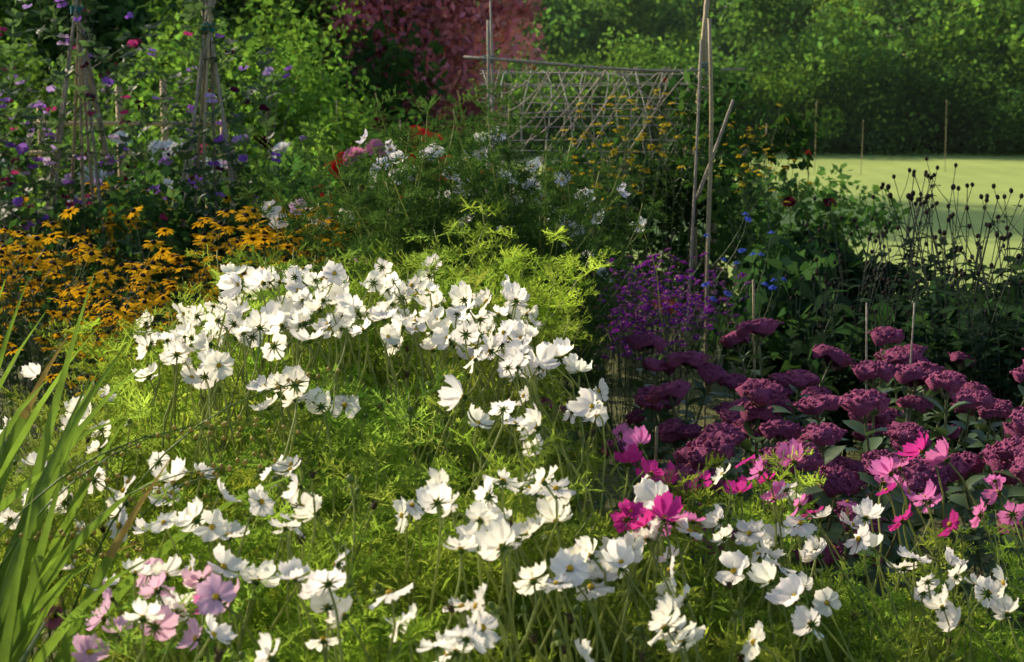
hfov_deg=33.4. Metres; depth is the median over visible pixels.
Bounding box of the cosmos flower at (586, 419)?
[582,415,594,423]
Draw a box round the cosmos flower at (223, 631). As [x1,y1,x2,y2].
[204,613,237,643]
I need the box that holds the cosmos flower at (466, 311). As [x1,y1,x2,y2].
[459,297,474,320]
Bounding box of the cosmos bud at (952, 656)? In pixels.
[941,653,955,661]
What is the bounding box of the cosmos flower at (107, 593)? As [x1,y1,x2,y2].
[100,581,114,605]
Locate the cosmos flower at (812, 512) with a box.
[801,506,823,519]
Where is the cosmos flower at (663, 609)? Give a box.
[648,591,679,631]
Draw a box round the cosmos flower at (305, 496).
[287,492,321,509]
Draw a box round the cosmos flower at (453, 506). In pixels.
[441,492,458,517]
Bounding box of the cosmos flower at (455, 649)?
[435,628,473,660]
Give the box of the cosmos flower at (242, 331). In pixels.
[231,325,252,339]
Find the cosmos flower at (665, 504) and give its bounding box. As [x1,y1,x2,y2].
[652,490,683,524]
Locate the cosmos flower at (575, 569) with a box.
[550,547,589,586]
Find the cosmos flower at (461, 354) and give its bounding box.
[456,344,473,360]
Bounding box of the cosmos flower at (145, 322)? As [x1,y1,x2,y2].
[136,309,152,327]
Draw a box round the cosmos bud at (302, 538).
[294,532,304,543]
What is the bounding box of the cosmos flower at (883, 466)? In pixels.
[867,456,894,477]
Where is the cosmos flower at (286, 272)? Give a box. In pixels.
[282,264,298,278]
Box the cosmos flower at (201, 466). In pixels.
[194,462,214,479]
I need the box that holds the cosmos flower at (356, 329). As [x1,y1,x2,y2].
[349,317,370,334]
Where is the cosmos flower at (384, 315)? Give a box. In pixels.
[372,307,397,322]
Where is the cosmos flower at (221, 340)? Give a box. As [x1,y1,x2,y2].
[217,328,223,346]
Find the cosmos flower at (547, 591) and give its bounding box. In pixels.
[544,578,573,593]
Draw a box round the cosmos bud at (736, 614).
[730,611,743,624]
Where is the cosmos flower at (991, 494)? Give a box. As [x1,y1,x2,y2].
[981,478,1003,504]
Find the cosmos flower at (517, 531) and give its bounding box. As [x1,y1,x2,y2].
[507,522,520,549]
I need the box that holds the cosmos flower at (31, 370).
[20,363,40,380]
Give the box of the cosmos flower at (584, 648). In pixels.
[574,639,594,661]
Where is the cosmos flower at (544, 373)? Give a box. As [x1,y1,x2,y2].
[535,369,549,379]
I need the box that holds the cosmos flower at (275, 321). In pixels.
[265,310,286,334]
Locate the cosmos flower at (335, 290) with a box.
[325,283,348,304]
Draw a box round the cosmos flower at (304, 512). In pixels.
[290,493,321,521]
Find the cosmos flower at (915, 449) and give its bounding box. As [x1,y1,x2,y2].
[896,430,928,459]
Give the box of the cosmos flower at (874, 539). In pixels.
[860,533,882,551]
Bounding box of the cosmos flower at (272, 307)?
[260,300,281,316]
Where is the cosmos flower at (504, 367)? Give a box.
[496,358,517,377]
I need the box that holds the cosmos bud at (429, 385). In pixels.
[426,381,434,394]
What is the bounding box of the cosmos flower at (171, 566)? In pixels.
[144,553,183,580]
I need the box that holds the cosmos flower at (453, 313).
[447,308,461,320]
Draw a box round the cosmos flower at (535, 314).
[523,304,538,322]
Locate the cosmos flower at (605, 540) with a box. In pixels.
[594,536,615,562]
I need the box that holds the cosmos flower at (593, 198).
[574,187,594,206]
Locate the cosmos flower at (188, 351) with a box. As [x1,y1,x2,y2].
[173,348,190,363]
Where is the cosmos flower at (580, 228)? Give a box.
[574,223,584,234]
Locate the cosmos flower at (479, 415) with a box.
[467,403,494,428]
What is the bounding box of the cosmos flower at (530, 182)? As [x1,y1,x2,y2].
[522,174,540,193]
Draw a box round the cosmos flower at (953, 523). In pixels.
[939,509,959,537]
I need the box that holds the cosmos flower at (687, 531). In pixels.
[676,514,702,539]
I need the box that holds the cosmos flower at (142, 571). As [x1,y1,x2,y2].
[122,556,151,576]
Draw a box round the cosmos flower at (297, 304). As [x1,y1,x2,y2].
[291,286,312,309]
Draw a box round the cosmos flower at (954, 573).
[945,563,966,590]
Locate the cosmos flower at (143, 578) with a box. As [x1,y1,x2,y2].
[136,556,162,586]
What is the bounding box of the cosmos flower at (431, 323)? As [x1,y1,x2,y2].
[426,317,451,334]
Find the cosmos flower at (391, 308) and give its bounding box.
[386,305,399,317]
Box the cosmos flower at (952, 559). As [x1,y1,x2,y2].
[945,547,967,569]
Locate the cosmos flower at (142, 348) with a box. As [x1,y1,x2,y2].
[134,335,151,359]
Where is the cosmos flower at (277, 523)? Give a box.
[268,518,300,533]
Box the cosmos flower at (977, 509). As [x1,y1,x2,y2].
[969,497,986,527]
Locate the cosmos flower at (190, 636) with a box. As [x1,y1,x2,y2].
[176,617,204,651]
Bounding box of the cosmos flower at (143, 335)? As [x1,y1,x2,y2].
[131,330,153,342]
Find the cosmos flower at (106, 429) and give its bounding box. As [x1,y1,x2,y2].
[89,420,110,436]
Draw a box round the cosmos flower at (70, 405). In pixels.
[64,396,90,416]
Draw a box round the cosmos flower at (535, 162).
[525,156,540,173]
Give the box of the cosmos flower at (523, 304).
[509,288,529,308]
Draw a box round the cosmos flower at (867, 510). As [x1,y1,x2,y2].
[852,497,884,522]
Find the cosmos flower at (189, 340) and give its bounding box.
[176,324,195,344]
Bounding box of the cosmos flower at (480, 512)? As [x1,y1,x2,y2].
[466,499,497,524]
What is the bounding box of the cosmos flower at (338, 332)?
[333,319,346,338]
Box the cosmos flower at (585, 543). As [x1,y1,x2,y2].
[577,535,597,564]
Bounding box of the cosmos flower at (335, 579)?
[305,567,345,595]
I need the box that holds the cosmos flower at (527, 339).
[505,334,531,345]
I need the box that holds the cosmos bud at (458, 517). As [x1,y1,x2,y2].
[451,514,461,523]
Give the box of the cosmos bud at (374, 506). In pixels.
[371,498,380,509]
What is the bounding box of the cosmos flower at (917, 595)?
[911,582,935,600]
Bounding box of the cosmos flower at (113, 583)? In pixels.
[83,573,119,591]
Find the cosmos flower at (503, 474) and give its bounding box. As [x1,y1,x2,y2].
[484,468,523,492]
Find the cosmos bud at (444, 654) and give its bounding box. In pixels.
[439,649,453,661]
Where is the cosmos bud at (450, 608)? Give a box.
[443,600,454,613]
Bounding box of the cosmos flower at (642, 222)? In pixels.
[630,216,646,232]
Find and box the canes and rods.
[0,0,946,580]
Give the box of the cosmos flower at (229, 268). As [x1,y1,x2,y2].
[221,262,246,274]
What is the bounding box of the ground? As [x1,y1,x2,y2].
[0,21,1023,661]
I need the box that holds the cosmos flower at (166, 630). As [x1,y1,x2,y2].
[140,604,179,640]
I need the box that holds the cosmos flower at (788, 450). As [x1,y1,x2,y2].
[776,438,802,467]
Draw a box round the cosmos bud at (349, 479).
[343,474,359,491]
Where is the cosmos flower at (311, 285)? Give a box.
[302,272,322,288]
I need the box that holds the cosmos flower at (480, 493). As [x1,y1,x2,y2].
[473,475,497,508]
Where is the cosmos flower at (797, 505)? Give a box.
[790,493,807,515]
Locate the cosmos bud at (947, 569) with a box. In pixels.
[946,565,958,578]
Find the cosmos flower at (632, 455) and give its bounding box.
[614,443,642,468]
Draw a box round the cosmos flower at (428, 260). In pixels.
[421,253,441,271]
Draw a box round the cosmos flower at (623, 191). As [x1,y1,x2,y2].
[616,182,631,197]
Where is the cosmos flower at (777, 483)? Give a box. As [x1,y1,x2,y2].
[767,480,786,498]
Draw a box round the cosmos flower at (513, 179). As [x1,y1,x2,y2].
[501,169,517,184]
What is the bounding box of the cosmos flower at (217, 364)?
[204,350,234,379]
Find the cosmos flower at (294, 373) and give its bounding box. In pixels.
[278,365,308,397]
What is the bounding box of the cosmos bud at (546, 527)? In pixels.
[541,525,555,542]
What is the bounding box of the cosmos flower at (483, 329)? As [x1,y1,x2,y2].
[471,324,487,344]
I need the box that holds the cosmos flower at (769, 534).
[759,522,786,545]
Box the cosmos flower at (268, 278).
[257,270,272,289]
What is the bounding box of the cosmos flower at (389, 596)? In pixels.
[368,583,412,609]
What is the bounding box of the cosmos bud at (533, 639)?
[528,630,537,643]
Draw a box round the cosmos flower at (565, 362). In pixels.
[562,353,577,373]
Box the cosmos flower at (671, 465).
[654,460,677,489]
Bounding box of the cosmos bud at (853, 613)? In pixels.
[851,610,860,620]
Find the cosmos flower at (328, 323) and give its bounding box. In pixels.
[317,312,332,328]
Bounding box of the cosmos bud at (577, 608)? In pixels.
[573,605,584,619]
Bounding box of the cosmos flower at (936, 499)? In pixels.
[913,493,941,513]
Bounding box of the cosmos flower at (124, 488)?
[115,475,135,506]
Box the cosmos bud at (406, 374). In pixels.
[403,369,410,377]
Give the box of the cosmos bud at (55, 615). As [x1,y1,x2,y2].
[52,609,61,617]
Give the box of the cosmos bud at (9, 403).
[3,401,12,411]
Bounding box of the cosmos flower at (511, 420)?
[501,415,525,426]
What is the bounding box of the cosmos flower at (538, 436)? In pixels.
[523,433,542,456]
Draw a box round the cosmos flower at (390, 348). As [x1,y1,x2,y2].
[381,332,402,354]
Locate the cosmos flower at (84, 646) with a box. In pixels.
[71,633,109,661]
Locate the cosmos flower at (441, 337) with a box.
[430,325,453,349]
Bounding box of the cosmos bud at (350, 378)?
[344,375,354,384]
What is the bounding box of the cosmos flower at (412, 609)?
[385,603,416,628]
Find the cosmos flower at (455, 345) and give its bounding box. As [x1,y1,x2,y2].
[452,329,464,350]
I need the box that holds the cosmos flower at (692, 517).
[682,510,705,523]
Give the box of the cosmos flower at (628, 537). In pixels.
[616,531,643,562]
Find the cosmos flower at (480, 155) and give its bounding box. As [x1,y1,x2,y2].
[472,147,487,160]
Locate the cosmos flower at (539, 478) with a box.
[522,465,557,495]
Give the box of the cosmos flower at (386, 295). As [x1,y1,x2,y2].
[383,284,401,297]
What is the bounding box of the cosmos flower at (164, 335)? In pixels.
[153,331,176,342]
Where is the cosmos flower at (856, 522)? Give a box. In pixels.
[839,510,870,530]
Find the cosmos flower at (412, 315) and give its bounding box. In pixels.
[402,310,416,319]
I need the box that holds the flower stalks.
[0,141,1023,661]
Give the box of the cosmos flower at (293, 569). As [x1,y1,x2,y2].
[275,557,309,583]
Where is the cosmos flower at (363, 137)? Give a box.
[354,129,368,144]
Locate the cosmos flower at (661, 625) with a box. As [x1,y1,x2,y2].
[648,607,685,645]
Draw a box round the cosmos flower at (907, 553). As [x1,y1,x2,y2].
[897,545,931,563]
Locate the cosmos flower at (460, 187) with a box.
[451,177,470,195]
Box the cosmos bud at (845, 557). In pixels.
[842,551,850,561]
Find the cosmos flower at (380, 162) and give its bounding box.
[371,156,389,169]
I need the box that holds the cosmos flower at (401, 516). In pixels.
[392,497,408,532]
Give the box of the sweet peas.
[0,0,311,398]
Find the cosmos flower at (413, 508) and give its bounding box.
[400,499,424,519]
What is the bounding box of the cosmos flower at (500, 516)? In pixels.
[486,503,507,530]
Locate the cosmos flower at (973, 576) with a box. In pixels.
[964,572,983,589]
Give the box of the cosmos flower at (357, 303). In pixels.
[335,292,362,312]
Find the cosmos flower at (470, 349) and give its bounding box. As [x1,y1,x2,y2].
[465,344,484,355]
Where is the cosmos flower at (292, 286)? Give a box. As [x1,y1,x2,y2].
[285,279,311,295]
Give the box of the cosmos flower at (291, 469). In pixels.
[270,454,300,477]
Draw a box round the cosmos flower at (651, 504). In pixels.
[645,500,653,508]
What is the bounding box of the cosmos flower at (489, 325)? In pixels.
[486,315,496,334]
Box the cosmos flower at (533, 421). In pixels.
[520,402,542,439]
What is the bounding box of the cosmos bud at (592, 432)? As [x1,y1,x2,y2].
[588,427,597,436]
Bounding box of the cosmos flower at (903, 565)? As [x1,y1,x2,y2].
[886,560,916,573]
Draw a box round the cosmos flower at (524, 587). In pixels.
[513,559,548,594]
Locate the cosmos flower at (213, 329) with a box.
[208,316,228,337]
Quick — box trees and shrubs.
[0,0,1023,428]
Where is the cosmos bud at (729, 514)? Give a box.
[724,510,735,524]
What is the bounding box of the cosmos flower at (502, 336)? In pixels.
[493,320,515,345]
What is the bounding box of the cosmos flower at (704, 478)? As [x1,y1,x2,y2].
[686,469,711,491]
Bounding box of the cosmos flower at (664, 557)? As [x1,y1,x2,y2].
[655,544,678,563]
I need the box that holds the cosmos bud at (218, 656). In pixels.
[213,647,227,661]
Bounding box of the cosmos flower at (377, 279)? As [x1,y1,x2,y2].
[367,269,387,291]
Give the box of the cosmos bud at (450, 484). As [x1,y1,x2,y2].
[448,483,456,493]
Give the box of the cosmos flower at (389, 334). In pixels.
[380,323,399,344]
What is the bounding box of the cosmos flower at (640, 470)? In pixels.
[635,456,653,478]
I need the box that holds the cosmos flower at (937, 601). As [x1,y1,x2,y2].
[923,582,950,614]
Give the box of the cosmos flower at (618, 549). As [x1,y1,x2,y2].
[601,537,634,570]
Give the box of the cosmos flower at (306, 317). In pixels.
[287,307,310,328]
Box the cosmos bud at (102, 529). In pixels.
[98,522,106,532]
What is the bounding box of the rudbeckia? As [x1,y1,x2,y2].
[0,180,366,522]
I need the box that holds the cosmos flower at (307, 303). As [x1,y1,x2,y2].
[303,288,324,313]
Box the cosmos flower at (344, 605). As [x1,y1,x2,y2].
[325,594,352,627]
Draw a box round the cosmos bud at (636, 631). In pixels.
[625,626,644,645]
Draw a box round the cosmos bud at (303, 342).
[299,340,308,349]
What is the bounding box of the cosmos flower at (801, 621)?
[791,605,820,635]
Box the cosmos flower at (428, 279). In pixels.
[417,269,433,282]
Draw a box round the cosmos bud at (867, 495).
[863,492,871,499]
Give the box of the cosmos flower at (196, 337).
[191,330,207,343]
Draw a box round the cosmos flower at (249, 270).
[243,266,264,289]
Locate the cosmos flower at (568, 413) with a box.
[562,400,575,423]
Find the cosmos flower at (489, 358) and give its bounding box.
[477,352,497,360]
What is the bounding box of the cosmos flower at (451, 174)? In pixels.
[442,163,458,179]
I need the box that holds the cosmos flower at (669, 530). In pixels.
[649,517,672,535]
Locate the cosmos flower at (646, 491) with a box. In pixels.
[633,478,668,508]
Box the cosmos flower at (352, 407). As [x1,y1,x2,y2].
[330,395,360,418]
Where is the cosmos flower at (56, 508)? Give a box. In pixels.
[47,503,62,512]
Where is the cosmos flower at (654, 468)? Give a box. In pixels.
[642,459,663,476]
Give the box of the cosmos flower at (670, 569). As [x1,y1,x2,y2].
[667,556,676,585]
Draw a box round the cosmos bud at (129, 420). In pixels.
[124,418,134,429]
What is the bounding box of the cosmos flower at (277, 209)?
[261,199,281,217]
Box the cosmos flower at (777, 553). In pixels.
[757,537,784,558]
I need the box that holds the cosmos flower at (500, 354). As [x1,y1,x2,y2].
[498,350,503,361]
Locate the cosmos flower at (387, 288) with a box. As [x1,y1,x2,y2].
[379,279,392,294]
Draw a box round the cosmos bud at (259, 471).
[254,469,264,481]
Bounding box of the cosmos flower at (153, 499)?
[148,482,179,506]
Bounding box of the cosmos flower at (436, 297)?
[413,290,442,308]
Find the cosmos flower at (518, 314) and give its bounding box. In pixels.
[504,300,521,320]
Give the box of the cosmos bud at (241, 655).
[238,651,248,661]
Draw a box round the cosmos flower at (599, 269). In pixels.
[597,267,611,282]
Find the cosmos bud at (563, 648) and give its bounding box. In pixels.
[557,641,565,653]
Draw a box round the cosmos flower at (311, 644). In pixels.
[306,636,341,651]
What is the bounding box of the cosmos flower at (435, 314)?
[424,305,443,322]
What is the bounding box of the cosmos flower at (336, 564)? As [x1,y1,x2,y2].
[333,549,349,570]
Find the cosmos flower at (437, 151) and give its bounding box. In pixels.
[429,143,445,156]
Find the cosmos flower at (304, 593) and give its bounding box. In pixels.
[298,570,316,598]
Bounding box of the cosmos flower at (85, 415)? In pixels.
[78,404,92,425]
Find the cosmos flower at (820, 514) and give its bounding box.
[809,504,831,520]
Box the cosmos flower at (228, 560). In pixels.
[207,543,249,577]
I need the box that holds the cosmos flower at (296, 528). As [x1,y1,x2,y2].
[280,512,304,537]
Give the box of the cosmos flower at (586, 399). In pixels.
[566,388,601,418]
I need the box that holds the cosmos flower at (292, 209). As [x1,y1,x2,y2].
[288,199,305,214]
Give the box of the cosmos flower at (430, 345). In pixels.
[420,335,436,352]
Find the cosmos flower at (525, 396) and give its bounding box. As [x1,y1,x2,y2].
[515,385,528,405]
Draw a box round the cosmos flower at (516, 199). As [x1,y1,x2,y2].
[504,188,522,205]
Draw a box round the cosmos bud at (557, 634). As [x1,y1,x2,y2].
[550,629,567,646]
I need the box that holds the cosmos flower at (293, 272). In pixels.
[286,266,302,282]
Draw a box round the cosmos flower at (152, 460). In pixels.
[147,451,169,470]
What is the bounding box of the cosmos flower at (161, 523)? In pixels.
[150,510,175,532]
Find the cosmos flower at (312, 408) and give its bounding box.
[305,386,330,413]
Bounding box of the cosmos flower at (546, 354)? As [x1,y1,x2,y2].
[528,341,560,372]
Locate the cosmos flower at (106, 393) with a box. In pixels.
[97,384,117,400]
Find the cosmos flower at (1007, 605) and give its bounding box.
[991,594,1018,620]
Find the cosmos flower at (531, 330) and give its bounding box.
[516,325,538,339]
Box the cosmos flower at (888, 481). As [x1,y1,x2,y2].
[874,474,898,487]
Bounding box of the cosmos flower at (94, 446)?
[86,439,107,452]
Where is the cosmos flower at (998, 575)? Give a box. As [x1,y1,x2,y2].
[992,564,1010,598]
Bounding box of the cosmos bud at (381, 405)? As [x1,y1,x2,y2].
[374,401,383,410]
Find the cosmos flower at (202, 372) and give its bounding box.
[194,366,218,388]
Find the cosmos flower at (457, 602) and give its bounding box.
[442,597,478,611]
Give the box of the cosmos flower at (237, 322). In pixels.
[226,309,244,334]
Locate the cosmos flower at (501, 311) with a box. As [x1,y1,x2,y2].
[488,304,508,317]
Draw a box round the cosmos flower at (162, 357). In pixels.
[159,349,170,364]
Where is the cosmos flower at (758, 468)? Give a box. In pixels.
[746,455,764,479]
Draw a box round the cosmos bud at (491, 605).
[488,601,502,614]
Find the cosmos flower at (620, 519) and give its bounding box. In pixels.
[610,505,638,532]
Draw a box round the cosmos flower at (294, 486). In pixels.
[281,473,303,502]
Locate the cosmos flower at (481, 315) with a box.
[468,308,491,325]
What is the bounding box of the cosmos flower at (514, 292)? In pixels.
[503,281,526,305]
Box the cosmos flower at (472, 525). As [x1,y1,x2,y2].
[463,506,491,534]
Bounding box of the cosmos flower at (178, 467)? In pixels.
[150,457,186,486]
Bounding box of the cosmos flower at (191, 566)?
[185,554,195,571]
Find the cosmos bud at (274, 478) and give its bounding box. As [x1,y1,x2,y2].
[272,476,285,489]
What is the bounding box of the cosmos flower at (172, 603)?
[156,591,188,625]
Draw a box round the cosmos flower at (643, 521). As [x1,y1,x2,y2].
[626,508,652,531]
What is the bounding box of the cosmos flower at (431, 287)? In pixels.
[419,281,438,295]
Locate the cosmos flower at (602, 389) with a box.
[593,378,608,401]
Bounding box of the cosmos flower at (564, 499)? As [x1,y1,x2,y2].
[545,487,571,507]
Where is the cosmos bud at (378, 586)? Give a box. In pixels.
[371,583,385,597]
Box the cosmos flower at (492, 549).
[474,517,514,560]
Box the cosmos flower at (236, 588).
[216,578,239,615]
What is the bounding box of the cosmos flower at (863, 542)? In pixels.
[844,523,869,554]
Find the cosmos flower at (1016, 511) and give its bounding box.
[997,501,1023,524]
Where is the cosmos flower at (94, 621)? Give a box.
[85,597,110,630]
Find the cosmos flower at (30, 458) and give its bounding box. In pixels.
[21,451,47,468]
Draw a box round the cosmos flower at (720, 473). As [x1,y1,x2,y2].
[711,463,730,484]
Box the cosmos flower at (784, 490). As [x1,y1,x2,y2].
[776,482,796,498]
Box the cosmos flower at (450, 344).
[438,333,455,349]
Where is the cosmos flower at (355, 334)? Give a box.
[348,324,363,336]
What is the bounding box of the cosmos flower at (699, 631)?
[671,620,705,650]
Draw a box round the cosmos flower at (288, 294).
[282,291,293,299]
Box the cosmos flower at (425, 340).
[420,337,430,345]
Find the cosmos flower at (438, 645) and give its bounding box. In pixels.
[417,638,455,652]
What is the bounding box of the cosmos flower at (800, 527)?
[783,514,817,536]
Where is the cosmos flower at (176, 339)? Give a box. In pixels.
[174,333,195,351]
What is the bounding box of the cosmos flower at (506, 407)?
[488,399,514,419]
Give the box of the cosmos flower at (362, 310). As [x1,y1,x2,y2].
[357,306,369,317]
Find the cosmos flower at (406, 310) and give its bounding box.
[397,308,410,317]
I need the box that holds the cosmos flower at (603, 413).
[585,400,608,426]
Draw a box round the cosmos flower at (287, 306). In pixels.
[276,301,298,324]
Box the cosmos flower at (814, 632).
[791,613,823,639]
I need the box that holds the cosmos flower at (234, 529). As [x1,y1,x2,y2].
[219,519,249,542]
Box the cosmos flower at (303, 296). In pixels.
[299,293,306,309]
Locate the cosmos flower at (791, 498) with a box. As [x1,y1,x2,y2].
[783,493,800,505]
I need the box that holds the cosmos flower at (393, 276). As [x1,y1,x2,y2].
[386,271,400,291]
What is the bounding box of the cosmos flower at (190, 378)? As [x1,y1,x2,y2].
[180,364,202,384]
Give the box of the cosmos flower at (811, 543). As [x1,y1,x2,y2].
[802,535,820,560]
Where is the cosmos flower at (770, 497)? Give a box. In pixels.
[759,485,781,502]
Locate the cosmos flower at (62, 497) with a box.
[50,486,72,513]
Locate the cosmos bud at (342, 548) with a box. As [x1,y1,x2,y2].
[341,545,353,556]
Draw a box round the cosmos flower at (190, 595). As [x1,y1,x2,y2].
[182,579,206,600]
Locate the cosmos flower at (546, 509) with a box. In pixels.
[535,497,572,528]
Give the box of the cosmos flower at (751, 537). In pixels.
[734,518,764,546]
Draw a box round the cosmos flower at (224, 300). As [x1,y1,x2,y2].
[218,296,237,308]
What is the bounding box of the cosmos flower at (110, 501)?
[105,487,128,517]
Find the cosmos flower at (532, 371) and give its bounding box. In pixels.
[523,357,542,374]
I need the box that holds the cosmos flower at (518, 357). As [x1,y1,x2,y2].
[509,350,526,372]
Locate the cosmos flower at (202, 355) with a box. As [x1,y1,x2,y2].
[197,348,219,368]
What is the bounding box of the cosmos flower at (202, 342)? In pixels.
[193,330,212,353]
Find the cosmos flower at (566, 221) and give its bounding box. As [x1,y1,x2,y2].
[560,214,574,226]
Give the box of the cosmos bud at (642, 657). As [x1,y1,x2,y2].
[637,649,647,661]
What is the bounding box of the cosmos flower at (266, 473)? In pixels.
[259,455,284,479]
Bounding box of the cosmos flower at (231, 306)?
[224,299,249,316]
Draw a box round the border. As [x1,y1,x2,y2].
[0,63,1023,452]
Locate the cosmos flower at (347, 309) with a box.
[335,299,360,325]
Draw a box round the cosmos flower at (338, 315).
[330,312,341,317]
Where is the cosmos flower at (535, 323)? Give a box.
[529,313,542,328]
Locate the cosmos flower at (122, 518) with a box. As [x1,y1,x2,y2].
[106,508,127,541]
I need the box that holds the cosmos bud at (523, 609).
[518,605,529,618]
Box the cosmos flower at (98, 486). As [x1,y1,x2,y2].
[86,467,105,493]
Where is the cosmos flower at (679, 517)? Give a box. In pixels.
[664,512,687,528]
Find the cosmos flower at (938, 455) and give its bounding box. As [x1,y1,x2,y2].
[922,437,953,467]
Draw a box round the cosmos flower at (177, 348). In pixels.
[163,342,187,363]
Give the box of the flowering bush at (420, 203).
[235,68,666,512]
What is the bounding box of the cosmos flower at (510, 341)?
[494,334,522,342]
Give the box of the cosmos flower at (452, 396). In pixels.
[437,373,468,410]
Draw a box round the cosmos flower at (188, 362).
[184,356,196,372]
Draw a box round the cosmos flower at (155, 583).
[137,571,165,598]
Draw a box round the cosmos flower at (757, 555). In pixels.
[749,543,769,563]
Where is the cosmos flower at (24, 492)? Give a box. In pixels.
[21,490,27,506]
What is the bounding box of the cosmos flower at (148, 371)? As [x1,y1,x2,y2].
[131,362,157,382]
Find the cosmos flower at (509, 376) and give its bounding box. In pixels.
[505,369,522,381]
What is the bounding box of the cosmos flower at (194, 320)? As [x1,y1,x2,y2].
[189,303,205,326]
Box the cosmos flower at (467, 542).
[443,534,477,555]
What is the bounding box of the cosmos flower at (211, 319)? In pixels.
[203,307,222,331]
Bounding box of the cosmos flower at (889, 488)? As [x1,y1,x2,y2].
[875,482,895,495]
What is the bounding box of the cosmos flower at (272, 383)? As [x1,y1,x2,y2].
[267,371,290,391]
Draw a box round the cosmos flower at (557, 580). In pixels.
[539,574,572,589]
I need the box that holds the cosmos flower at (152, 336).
[144,328,157,346]
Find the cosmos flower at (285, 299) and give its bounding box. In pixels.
[269,296,287,306]
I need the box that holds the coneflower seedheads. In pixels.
[746,156,1023,502]
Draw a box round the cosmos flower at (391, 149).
[384,139,395,157]
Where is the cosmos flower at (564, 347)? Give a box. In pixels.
[544,337,573,360]
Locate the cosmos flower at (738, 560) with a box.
[715,550,749,585]
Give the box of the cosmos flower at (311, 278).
[303,270,322,284]
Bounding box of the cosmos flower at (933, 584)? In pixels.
[916,573,939,592]
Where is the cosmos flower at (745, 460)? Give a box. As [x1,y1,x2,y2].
[735,454,755,467]
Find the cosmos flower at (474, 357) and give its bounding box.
[463,347,482,372]
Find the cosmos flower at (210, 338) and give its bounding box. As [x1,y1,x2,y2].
[201,335,212,349]
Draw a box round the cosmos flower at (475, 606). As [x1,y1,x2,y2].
[469,583,486,630]
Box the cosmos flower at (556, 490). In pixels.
[537,477,575,496]
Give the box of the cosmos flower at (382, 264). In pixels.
[374,257,392,274]
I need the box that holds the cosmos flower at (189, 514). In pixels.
[170,497,204,531]
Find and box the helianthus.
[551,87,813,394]
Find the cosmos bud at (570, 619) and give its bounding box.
[564,610,575,623]
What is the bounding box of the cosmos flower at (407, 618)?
[389,612,410,641]
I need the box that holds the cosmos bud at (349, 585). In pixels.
[340,582,356,598]
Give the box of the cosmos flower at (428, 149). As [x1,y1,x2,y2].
[422,146,435,163]
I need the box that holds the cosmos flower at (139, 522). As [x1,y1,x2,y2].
[132,517,151,534]
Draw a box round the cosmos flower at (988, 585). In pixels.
[974,575,1002,607]
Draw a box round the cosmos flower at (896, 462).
[892,456,908,469]
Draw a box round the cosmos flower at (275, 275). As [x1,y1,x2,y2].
[270,269,290,283]
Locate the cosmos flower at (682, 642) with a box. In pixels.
[667,629,695,652]
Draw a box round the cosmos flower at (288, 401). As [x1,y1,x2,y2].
[282,392,309,407]
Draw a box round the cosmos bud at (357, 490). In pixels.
[348,487,360,498]
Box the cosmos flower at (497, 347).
[490,333,506,351]
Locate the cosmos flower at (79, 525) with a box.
[74,519,87,543]
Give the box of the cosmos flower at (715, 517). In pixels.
[701,503,726,530]
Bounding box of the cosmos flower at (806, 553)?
[799,538,826,562]
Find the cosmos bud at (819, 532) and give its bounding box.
[814,529,823,541]
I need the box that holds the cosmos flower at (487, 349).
[477,334,495,360]
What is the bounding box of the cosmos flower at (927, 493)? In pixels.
[906,479,935,504]
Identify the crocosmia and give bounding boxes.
[0,275,340,661]
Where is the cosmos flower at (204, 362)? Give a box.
[200,349,214,365]
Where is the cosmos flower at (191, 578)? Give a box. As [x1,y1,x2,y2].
[180,565,211,586]
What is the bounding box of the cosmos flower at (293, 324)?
[287,305,310,332]
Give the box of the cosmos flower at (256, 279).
[244,267,266,289]
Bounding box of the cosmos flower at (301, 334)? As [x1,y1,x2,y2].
[289,329,322,344]
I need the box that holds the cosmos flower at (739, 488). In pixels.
[723,475,752,497]
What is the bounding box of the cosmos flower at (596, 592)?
[576,581,614,601]
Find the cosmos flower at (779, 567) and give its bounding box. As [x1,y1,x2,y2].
[764,553,796,576]
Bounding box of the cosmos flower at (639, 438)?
[622,424,650,451]
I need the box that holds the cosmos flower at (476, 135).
[474,132,490,147]
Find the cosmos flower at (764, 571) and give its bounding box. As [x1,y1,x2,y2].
[747,559,777,588]
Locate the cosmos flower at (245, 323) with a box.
[233,319,247,336]
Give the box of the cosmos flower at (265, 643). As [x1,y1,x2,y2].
[254,633,279,661]
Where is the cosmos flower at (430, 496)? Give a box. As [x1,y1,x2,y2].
[416,481,452,512]
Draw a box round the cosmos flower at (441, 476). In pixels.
[424,467,448,488]
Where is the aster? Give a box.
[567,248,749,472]
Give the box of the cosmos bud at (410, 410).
[402,406,416,420]
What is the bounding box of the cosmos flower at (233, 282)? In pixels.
[222,277,242,299]
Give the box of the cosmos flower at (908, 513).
[887,504,912,530]
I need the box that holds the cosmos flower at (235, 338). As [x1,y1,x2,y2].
[231,334,242,344]
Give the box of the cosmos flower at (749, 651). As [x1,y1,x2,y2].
[740,620,764,661]
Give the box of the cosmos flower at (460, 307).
[445,303,468,327]
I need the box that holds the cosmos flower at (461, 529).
[456,525,480,551]
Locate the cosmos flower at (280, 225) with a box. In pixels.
[269,213,287,229]
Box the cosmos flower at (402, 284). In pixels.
[393,280,405,296]
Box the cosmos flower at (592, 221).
[591,208,603,223]
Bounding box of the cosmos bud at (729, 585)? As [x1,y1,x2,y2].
[724,578,733,589]
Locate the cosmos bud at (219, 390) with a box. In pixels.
[216,386,226,398]
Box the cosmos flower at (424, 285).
[401,280,426,298]
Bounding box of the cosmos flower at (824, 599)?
[812,586,841,616]
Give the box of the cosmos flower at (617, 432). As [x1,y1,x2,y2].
[612,423,632,440]

